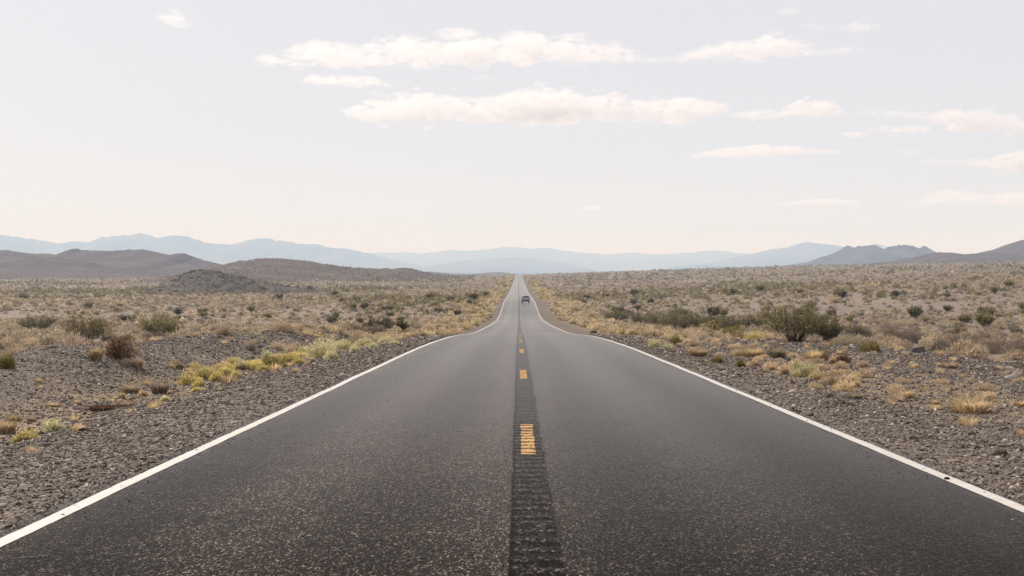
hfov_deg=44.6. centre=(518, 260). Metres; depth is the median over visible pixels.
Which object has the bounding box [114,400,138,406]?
grass tuft
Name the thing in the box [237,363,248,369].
roadside plant
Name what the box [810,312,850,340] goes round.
creosote bush
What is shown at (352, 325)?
dry bush
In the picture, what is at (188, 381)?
roadside plant
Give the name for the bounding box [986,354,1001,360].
dry bush
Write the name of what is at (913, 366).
grass tuft
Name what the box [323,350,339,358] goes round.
roadside plant
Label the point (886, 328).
dry bush
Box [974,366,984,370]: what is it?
rock
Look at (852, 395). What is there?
grass tuft
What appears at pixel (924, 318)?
creosote bush
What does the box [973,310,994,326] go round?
creosote bush
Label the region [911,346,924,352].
rock
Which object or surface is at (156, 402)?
grass tuft
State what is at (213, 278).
knoll
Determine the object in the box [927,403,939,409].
grass tuft
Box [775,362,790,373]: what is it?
tumbleweed
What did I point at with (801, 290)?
creosote bush
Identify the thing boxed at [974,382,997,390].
verge clump
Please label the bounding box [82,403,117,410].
grass tuft
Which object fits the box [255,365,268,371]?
roadside plant
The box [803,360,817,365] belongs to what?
verge clump
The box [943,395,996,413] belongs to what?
grass tuft
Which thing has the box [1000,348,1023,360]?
dry bush
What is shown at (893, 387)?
verge clump
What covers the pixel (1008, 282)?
creosote bush
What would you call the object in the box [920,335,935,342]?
dry bush
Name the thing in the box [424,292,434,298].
creosote bush
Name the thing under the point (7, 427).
grass tuft
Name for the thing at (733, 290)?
creosote bush
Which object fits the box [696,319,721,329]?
creosote bush
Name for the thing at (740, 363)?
plant
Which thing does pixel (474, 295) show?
creosote bush
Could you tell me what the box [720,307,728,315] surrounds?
creosote bush
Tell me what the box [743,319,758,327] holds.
creosote bush
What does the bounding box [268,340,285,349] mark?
dry bush
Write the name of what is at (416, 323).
dry bush
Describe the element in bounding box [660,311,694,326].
creosote bush
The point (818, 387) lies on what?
verge clump
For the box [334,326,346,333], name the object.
verge bush
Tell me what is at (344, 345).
roadside plant
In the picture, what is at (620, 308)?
creosote bush
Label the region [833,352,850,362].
dry bush
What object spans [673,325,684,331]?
dry bush
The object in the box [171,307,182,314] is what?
creosote bush
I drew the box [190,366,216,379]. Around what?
roadside plant
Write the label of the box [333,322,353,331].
dry bush
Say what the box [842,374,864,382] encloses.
verge clump
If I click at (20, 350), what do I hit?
dry bush
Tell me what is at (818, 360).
verge clump
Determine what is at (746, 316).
creosote bush
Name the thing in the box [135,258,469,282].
hill
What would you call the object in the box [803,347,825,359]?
grass tuft
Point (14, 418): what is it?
grass tuft
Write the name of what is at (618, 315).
creosote bush
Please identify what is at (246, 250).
mountain range
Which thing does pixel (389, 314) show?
creosote bush
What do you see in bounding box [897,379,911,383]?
verge clump
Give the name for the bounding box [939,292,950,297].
creosote bush
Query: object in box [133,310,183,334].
creosote bush
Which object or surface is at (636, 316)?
creosote bush
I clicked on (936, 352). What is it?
grass tuft
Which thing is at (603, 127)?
sky
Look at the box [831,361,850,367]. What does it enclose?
verge clump
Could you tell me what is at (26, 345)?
dry bush
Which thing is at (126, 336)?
dry bush
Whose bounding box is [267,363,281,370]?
grass tuft
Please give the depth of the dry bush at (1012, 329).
107.95 m
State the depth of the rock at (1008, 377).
26.46 m
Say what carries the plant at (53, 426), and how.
on the ground
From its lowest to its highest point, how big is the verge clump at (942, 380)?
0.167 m
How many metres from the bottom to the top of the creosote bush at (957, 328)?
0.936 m
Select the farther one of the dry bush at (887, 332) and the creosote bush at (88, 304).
the creosote bush at (88, 304)
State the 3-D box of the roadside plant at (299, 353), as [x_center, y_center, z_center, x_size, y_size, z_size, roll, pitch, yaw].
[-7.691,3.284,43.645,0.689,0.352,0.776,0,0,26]
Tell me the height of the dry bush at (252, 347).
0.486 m
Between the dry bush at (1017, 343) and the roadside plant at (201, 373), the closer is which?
the roadside plant at (201, 373)
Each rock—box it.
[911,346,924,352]
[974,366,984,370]
[1004,375,1016,379]
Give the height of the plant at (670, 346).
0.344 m
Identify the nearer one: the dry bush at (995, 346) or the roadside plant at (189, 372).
the roadside plant at (189, 372)
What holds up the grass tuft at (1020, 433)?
on the ground
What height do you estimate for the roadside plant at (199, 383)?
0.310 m
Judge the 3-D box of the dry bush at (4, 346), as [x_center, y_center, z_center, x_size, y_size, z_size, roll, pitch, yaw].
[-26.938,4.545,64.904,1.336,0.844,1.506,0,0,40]
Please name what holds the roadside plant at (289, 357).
on the ground
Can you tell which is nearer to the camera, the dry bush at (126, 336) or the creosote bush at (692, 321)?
the dry bush at (126, 336)
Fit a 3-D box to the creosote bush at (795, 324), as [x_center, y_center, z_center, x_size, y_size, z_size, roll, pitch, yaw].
[11.977,2.245,53.590,4.089,2.654,3.861,0,0,32]
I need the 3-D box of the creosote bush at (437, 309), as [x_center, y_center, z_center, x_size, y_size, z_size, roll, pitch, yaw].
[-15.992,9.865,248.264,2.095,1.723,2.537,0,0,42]
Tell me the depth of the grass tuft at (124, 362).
30.99 m
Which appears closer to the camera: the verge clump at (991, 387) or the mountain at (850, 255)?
the verge clump at (991, 387)
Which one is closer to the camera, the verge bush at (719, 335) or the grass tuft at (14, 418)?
the grass tuft at (14, 418)
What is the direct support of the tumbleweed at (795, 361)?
on the ground
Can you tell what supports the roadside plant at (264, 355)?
on the ground
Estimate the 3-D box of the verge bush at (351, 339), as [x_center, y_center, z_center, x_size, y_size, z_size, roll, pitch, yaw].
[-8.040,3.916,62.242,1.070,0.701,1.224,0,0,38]
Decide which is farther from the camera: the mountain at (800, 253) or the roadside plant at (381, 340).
the mountain at (800, 253)
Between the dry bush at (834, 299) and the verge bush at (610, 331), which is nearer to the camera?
the verge bush at (610, 331)
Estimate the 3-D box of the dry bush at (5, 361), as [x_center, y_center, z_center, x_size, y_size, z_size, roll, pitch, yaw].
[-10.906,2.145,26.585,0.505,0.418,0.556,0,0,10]
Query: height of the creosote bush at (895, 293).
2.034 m
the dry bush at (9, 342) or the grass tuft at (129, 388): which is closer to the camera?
the grass tuft at (129, 388)
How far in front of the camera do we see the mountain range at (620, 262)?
16557.25 m
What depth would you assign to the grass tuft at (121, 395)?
24.75 m
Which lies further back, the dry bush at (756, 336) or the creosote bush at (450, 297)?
the creosote bush at (450, 297)
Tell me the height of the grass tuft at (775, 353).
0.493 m
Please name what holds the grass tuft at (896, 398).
on the ground
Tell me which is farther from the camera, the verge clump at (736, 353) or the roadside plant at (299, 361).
the verge clump at (736, 353)
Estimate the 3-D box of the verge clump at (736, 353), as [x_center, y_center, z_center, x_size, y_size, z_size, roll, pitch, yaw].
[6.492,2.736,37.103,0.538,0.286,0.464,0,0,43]
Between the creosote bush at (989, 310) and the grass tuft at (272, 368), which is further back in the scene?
the creosote bush at (989, 310)
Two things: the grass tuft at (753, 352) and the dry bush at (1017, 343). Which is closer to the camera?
the grass tuft at (753, 352)
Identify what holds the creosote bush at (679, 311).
on the ground
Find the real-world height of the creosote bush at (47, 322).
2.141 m
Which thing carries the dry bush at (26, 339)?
on the ground
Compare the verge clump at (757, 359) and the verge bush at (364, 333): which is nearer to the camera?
the verge clump at (757, 359)
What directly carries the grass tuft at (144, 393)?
on the ground
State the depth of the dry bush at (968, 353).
37.08 m
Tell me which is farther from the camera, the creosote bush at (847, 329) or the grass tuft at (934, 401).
the creosote bush at (847, 329)
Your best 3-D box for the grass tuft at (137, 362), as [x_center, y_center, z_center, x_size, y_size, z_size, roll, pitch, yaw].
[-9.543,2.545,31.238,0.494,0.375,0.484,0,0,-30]
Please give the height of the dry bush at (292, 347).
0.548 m
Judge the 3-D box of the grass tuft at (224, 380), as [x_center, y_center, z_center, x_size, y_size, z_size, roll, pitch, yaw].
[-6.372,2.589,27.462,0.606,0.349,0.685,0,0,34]
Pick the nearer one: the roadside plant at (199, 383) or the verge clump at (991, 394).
the verge clump at (991, 394)
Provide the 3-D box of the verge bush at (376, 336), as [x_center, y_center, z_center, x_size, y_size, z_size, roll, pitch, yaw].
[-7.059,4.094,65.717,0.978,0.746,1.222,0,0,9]
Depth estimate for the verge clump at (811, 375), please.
25.70 m
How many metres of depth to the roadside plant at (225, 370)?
32.47 m
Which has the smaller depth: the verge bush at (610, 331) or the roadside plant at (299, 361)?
the roadside plant at (299, 361)
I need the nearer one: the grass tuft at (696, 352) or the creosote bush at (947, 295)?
the grass tuft at (696, 352)
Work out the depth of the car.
287.70 m
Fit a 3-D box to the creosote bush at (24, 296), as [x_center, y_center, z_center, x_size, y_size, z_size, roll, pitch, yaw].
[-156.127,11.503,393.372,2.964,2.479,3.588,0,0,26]
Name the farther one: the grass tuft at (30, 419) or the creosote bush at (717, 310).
the creosote bush at (717, 310)
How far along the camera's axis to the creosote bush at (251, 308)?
263.92 m
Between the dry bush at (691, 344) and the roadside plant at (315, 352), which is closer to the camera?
the roadside plant at (315, 352)
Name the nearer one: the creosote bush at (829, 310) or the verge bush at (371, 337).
the verge bush at (371, 337)
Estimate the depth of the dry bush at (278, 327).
57.17 m
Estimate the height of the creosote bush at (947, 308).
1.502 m
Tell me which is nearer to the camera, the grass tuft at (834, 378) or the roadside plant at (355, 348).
the grass tuft at (834, 378)
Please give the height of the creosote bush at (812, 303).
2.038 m
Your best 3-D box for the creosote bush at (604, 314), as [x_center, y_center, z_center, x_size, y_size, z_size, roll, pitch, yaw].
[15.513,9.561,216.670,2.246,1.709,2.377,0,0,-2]
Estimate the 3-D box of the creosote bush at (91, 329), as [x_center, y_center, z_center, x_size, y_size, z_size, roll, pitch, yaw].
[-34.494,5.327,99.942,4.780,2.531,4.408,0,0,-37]
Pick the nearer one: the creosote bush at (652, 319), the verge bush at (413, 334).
the verge bush at (413, 334)
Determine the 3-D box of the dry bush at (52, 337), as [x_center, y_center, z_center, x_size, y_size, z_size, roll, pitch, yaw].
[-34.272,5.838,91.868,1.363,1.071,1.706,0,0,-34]
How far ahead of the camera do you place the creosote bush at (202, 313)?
237.57 m
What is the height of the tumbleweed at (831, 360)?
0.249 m
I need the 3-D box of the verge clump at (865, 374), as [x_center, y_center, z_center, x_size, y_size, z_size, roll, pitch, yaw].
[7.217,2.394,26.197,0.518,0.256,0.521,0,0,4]
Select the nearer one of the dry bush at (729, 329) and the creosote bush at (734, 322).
the dry bush at (729, 329)
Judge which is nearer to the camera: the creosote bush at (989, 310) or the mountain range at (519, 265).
the creosote bush at (989, 310)
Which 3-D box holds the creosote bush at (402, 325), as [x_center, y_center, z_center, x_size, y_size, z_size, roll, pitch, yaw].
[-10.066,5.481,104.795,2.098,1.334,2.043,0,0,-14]
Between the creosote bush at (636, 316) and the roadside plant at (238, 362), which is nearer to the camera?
the roadside plant at (238, 362)
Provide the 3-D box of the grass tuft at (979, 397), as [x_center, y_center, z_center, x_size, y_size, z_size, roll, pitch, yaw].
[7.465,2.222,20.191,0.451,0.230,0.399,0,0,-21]
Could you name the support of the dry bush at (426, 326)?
on the ground
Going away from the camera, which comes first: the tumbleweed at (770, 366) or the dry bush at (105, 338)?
the tumbleweed at (770, 366)
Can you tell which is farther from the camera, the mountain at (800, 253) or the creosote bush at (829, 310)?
the mountain at (800, 253)
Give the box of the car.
[521,295,529,302]
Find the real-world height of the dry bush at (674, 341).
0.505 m
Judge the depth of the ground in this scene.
24.89 m
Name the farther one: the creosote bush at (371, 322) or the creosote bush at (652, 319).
the creosote bush at (652, 319)
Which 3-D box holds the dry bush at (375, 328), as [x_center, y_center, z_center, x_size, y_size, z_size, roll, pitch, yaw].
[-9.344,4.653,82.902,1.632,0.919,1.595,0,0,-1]
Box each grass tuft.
[0,419,20,433]
[3,412,23,421]
[20,444,41,452]
[26,416,38,421]
[44,402,61,406]
[66,413,81,419]
[67,422,87,431]
[73,400,82,404]
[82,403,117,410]
[88,343,104,361]
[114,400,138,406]
[118,392,125,398]
[120,359,129,365]
[122,383,141,392]
[130,355,143,368]
[138,390,148,396]
[141,380,154,384]
[146,398,162,405]
[147,381,170,393]
[147,403,160,408]
[218,372,238,383]
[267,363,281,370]
[685,347,713,356]
[696,331,707,336]
[736,346,764,356]
[765,346,788,358]
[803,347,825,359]
[826,372,843,386]
[844,391,863,398]
[886,392,907,401]
[888,388,918,397]
[907,363,918,367]
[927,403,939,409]
[928,399,939,403]
[932,349,945,354]
[940,361,958,367]
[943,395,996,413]
[955,389,969,397]
[956,413,980,425]
[969,392,988,400]
[1013,400,1023,406]
[1013,429,1023,434]
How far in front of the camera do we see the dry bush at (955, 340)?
80.77 m
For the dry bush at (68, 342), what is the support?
on the ground
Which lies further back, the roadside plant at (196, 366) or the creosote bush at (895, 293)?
the creosote bush at (895, 293)
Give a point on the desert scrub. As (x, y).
(592, 318)
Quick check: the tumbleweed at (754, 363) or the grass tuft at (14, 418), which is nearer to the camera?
the grass tuft at (14, 418)
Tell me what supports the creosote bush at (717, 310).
on the ground
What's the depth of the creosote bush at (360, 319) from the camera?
192.87 m
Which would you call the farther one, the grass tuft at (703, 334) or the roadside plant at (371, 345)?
the grass tuft at (703, 334)
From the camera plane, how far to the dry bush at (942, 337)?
74.23 m
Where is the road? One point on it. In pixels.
(516, 437)
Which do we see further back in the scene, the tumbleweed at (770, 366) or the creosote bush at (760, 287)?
the creosote bush at (760, 287)
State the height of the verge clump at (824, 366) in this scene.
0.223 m
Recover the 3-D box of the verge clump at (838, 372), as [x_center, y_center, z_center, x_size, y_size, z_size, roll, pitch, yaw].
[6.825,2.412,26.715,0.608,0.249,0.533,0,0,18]
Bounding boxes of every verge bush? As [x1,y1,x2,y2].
[309,326,323,334]
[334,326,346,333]
[346,332,362,343]
[348,329,375,341]
[361,332,374,340]
[375,332,391,342]
[409,332,420,337]
[416,328,427,336]
[438,325,452,331]
[606,328,615,333]
[637,328,649,336]
[713,331,724,337]
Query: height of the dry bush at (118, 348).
0.703 m
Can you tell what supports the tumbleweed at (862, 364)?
on the ground
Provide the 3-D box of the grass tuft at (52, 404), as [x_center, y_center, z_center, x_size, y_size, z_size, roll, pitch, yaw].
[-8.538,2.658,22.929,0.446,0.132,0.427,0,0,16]
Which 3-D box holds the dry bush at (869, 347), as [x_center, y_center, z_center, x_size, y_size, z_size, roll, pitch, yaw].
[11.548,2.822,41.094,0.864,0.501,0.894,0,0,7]
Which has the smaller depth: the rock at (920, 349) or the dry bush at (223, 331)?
the rock at (920, 349)
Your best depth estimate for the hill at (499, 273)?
3582.07 m
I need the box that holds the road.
[0,275,1023,575]
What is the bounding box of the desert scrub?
[0,257,1023,364]
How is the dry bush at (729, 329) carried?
on the ground
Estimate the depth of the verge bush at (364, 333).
65.20 m
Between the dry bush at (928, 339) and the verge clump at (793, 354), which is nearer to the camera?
the verge clump at (793, 354)
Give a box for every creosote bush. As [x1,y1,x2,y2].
[16,315,56,329]
[18,293,28,298]
[57,311,118,340]
[82,301,93,308]
[119,314,131,320]
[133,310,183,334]
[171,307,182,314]
[198,311,207,316]
[247,305,254,311]
[262,313,271,317]
[326,315,339,322]
[355,315,365,322]
[359,302,369,309]
[359,313,395,328]
[386,304,396,309]
[386,312,394,316]
[389,318,410,330]
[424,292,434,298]
[431,306,442,312]
[444,295,454,300]
[453,309,461,314]
[465,291,478,298]
[601,311,612,317]
[605,308,634,320]
[612,305,624,311]
[627,308,655,323]
[629,288,638,294]
[633,304,641,309]
[638,309,678,325]
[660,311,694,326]
[669,308,723,328]
[671,321,689,328]
[677,309,688,315]
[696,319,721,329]
[702,311,749,327]
[706,306,720,315]
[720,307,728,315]
[729,288,736,294]
[737,309,769,326]
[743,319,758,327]
[750,282,839,341]
[755,284,765,291]
[794,288,803,292]
[804,300,816,308]
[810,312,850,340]
[825,308,836,314]
[832,287,848,298]
[843,324,861,334]
[889,290,899,296]
[906,304,923,317]
[918,316,929,321]
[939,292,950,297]
[943,304,952,311]
[951,325,965,332]
[957,312,971,323]
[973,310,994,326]
[981,306,998,314]
[989,286,999,293]
[1002,278,1013,285]
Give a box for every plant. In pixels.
[10,426,40,442]
[41,418,64,432]
[160,395,170,400]
[170,358,182,367]
[175,374,200,384]
[180,367,196,377]
[188,362,199,373]
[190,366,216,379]
[190,376,204,386]
[190,386,200,391]
[208,362,228,371]
[208,370,222,380]
[213,366,237,375]
[230,370,241,377]
[233,357,249,368]
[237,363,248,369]
[244,359,265,369]
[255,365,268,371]
[260,350,272,358]
[261,354,282,366]
[271,353,302,362]
[277,359,288,366]
[289,350,307,356]
[292,356,304,364]
[296,345,307,353]
[301,334,336,358]
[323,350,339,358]
[330,339,353,350]
[349,343,359,351]
[354,337,371,346]
[367,342,378,347]
[377,336,394,343]
[647,338,660,346]
[662,342,674,349]
[710,356,723,362]
[735,357,745,366]
[788,358,818,376]
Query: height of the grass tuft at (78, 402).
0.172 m
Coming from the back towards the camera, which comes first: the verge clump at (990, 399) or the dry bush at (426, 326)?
the dry bush at (426, 326)
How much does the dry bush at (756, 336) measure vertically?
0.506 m
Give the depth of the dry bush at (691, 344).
44.74 m
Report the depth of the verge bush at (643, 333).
65.48 m
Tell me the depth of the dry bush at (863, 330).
103.28 m
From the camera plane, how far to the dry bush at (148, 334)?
104.57 m
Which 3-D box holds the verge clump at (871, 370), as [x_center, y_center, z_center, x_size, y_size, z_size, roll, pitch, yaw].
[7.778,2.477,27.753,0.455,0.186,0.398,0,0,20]
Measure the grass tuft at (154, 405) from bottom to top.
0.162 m
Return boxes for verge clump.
[728,348,743,355]
[752,356,763,361]
[787,352,798,356]
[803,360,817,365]
[806,381,824,389]
[807,369,825,379]
[811,357,824,362]
[814,363,828,369]
[819,376,831,381]
[826,368,850,375]
[830,379,858,391]
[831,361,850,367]
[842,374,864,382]
[849,369,872,377]
[851,371,862,379]
[861,368,875,373]
[885,383,905,390]
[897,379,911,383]
[931,378,948,383]
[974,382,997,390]
[978,391,998,397]
[979,396,998,402]
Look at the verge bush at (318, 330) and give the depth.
63.84 m
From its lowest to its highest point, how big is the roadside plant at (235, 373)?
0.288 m
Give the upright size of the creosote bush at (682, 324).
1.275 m
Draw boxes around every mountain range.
[0,233,424,268]
[372,247,748,270]
[414,257,593,272]
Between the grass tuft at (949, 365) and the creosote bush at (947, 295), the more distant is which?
the creosote bush at (947, 295)
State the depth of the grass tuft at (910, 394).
20.87 m
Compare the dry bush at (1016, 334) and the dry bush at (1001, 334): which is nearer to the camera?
the dry bush at (1016, 334)
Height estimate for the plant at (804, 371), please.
0.479 m
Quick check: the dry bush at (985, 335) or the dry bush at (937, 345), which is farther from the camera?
the dry bush at (985, 335)
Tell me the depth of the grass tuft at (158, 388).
26.41 m
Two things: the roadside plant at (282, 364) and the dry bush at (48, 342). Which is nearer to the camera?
the roadside plant at (282, 364)
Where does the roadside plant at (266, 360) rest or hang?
on the ground
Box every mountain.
[682,242,842,266]
[784,244,939,265]
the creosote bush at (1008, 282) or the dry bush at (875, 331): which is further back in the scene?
the creosote bush at (1008, 282)
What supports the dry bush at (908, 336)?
on the ground
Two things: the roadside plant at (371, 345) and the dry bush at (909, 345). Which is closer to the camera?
the roadside plant at (371, 345)
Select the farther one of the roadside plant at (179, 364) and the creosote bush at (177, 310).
the creosote bush at (177, 310)
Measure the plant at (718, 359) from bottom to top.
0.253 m
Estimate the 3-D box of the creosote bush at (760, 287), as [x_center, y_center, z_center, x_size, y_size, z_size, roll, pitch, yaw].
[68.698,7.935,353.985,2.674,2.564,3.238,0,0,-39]
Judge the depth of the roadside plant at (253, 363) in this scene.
35.66 m
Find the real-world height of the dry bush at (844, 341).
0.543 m
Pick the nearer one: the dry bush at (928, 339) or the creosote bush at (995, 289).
the dry bush at (928, 339)
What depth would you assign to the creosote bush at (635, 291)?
373.89 m
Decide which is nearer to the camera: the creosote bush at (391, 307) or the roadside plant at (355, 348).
the roadside plant at (355, 348)
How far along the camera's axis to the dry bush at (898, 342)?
67.63 m
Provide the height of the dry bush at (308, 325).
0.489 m
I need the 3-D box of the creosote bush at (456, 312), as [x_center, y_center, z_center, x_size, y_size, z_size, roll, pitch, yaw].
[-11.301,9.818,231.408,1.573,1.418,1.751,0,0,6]
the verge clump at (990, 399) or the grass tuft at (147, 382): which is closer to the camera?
the verge clump at (990, 399)
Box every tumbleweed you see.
[745,360,761,365]
[762,360,778,369]
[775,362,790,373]
[787,358,802,367]
[827,357,836,363]
[851,380,861,386]
[855,359,868,366]
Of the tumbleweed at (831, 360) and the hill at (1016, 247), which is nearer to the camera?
the tumbleweed at (831, 360)
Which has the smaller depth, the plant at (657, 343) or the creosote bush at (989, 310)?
the plant at (657, 343)
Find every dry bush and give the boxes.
[0,336,16,348]
[0,341,15,352]
[0,352,16,368]
[4,345,24,353]
[17,335,40,344]
[20,339,39,347]
[40,336,58,346]
[44,334,56,343]
[52,331,87,345]
[99,333,115,341]
[103,333,138,358]
[123,332,135,338]
[140,330,155,339]
[211,324,235,335]
[245,339,257,350]
[265,321,296,332]
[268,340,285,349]
[284,341,301,353]
[297,322,314,328]
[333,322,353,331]
[345,321,360,332]
[369,324,386,333]
[408,320,420,325]
[420,323,434,330]
[669,334,681,344]
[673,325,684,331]
[687,338,701,346]
[718,324,746,336]
[743,330,765,338]
[818,345,830,359]
[820,334,866,345]
[826,295,841,302]
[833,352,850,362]
[847,325,873,336]
[856,339,880,352]
[871,328,878,334]
[877,319,898,333]
[881,333,906,347]
[885,330,900,337]
[896,327,922,343]
[901,339,911,348]
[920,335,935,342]
[927,335,953,348]
[931,340,947,351]
[933,329,978,343]
[935,342,963,353]
[942,337,958,343]
[943,336,974,356]
[957,345,989,359]
[971,325,1008,353]
[971,343,991,354]
[977,338,990,344]
[978,331,990,337]
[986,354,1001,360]
[994,330,1008,336]
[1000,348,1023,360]
[1003,337,1023,355]
[1008,338,1020,347]
[1009,331,1023,338]
[1010,325,1023,334]
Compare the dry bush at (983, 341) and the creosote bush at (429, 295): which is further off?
the creosote bush at (429, 295)
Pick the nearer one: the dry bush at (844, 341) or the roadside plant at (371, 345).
the roadside plant at (371, 345)
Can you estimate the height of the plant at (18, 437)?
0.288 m
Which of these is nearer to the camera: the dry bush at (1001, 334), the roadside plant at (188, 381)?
the roadside plant at (188, 381)
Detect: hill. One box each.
[0,248,220,273]
[0,256,178,279]
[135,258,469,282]
[429,271,518,274]
[855,252,1023,264]
[983,240,1023,253]
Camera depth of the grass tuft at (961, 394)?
20.86 m
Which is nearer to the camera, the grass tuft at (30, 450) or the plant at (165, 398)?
the grass tuft at (30, 450)
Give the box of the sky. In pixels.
[0,0,1023,254]
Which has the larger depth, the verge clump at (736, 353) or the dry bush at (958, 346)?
the dry bush at (958, 346)
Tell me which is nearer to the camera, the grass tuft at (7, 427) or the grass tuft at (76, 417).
the grass tuft at (7, 427)
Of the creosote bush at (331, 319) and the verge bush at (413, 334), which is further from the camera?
the creosote bush at (331, 319)
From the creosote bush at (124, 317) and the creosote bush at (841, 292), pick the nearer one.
the creosote bush at (124, 317)
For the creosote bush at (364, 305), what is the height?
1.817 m
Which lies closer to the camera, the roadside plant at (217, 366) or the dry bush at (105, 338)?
the roadside plant at (217, 366)
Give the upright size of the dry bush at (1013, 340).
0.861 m
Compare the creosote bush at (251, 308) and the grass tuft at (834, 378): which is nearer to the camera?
the grass tuft at (834, 378)
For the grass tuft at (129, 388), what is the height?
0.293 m
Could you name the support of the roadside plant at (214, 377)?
on the ground
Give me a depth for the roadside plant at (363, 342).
54.90 m
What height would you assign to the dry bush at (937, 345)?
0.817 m
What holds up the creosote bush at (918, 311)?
on the ground
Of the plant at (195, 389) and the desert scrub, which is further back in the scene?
the desert scrub
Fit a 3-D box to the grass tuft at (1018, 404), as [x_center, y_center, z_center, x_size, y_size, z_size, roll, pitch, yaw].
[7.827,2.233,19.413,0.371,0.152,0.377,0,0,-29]
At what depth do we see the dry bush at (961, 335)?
80.96 m
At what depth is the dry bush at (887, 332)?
99.73 m
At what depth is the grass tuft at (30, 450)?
13.63 m
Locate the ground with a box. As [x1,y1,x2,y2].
[0,263,1023,531]
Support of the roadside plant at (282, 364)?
on the ground
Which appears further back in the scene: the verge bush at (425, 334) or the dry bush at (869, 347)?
the verge bush at (425, 334)
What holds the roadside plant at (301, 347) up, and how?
on the ground
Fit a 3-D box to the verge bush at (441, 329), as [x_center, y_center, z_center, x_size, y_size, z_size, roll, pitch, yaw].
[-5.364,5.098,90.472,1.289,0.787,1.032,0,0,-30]
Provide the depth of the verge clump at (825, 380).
24.66 m
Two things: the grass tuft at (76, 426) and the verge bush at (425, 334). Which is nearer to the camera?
the grass tuft at (76, 426)
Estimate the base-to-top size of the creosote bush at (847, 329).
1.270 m
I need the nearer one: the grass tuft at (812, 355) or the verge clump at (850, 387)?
the verge clump at (850, 387)
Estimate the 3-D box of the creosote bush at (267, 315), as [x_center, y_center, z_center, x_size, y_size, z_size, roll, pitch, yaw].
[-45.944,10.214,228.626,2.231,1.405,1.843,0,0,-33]
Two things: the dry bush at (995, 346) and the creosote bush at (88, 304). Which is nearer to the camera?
the dry bush at (995, 346)
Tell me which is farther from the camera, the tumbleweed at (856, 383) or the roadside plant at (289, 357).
the roadside plant at (289, 357)
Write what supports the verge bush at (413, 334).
on the ground
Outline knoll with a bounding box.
[153,269,327,293]
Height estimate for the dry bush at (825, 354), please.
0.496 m
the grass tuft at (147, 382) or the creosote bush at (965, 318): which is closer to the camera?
the grass tuft at (147, 382)
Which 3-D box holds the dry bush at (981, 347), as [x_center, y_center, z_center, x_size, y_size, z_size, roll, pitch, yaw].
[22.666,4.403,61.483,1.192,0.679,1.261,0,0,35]
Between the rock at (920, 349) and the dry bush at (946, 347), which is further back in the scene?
the dry bush at (946, 347)
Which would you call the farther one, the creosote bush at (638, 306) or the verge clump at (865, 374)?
the creosote bush at (638, 306)
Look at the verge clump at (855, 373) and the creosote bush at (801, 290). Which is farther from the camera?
the creosote bush at (801, 290)
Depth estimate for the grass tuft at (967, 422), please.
16.31 m
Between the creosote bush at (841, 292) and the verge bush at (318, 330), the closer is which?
the verge bush at (318, 330)
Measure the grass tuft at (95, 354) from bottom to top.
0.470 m

